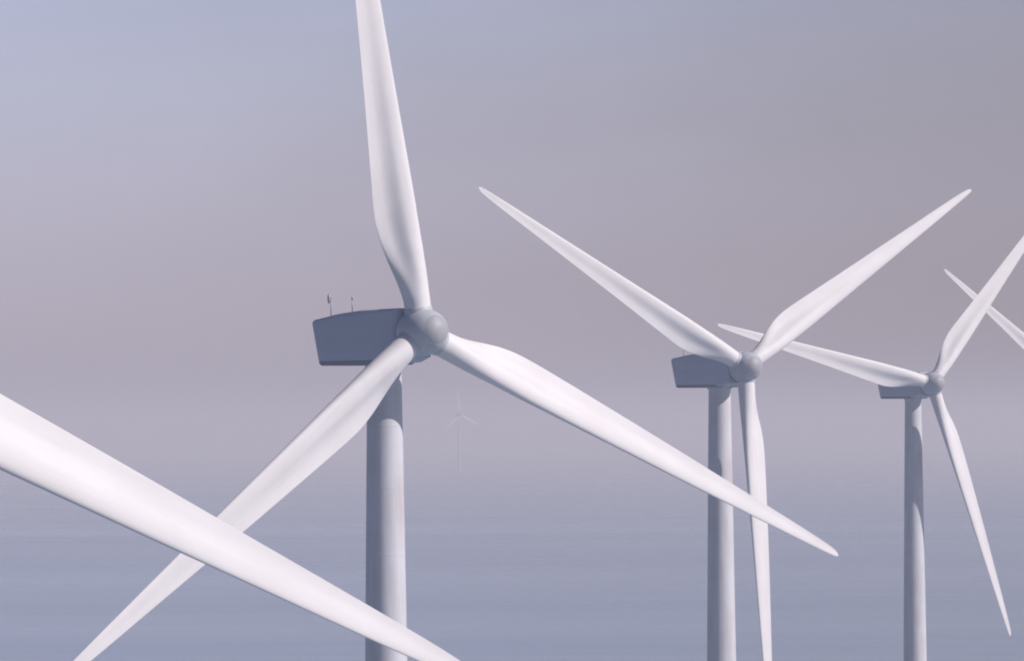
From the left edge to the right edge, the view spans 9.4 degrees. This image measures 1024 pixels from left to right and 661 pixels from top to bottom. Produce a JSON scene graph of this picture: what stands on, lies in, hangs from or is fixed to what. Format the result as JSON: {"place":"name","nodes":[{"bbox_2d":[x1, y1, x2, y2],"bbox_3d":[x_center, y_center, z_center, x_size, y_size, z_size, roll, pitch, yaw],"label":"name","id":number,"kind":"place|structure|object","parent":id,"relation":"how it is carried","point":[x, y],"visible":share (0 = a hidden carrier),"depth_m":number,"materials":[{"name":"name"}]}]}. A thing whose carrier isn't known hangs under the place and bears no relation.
{"place":"outdoors","nodes":[
{"label":"outdoors","id":0,"kind":"place"},
{"bbox_2d":[0,433,1023,660],"bbox_3d":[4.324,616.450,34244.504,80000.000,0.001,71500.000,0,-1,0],"label":"sea","id":1,"kind":"structure","parent":0,"point":[576,548],"depth_m":2991.87,"materials":[{"name":"liquid"}]},
{"bbox_2d":[0,394,459,660],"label":"wind turbine","id":2,"kind":"object","parent":1,"relation":"in","point":[36,450],"visible":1,"depth_m":205.21,"materials":[{"name":"paint"}]},
{"bbox_2d":[74,0,837,660],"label":"wind turbine","id":3,"kind":"object","parent":1,"relation":"in","point":[384,346],"visible":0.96,"depth_m":441.43,"materials":[{"name":"paint"}]},
{"bbox_2d":[446,389,479,470],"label":"wind turbine","id":4,"kind":"object","parent":1,"relation":"in","point":[458,417],"visible":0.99,"depth_m":9600.51,"materials":[{"name":"paint"}]},
{"bbox_2d":[479,187,971,660],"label":"wind turbine","id":5,"kind":"object","parent":1,"relation":"in","point":[717,367],"visible":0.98,"depth_m":693.58,"materials":[{"name":"paint"}]},
{"bbox_2d":[718,236,1023,660],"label":"wind turbine","id":6,"kind":"object","parent":1,"relation":"in","point":[912,389],"visible":0.99,"depth_m":934.34,"materials":[{"name":"paint"}]},
{"bbox_2d":[944,269,1023,348],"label":"wind turbine","id":7,"kind":"object","parent":1,"relation":"in","point":[1012,330],"visible":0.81,"depth_m":1170.48,"materials":[{"name":"paint"}]},
{"bbox_2d":[0,0,1023,439],"label":"sky","id":8,"kind":"structure","parent":0,"point":[185,185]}
]}

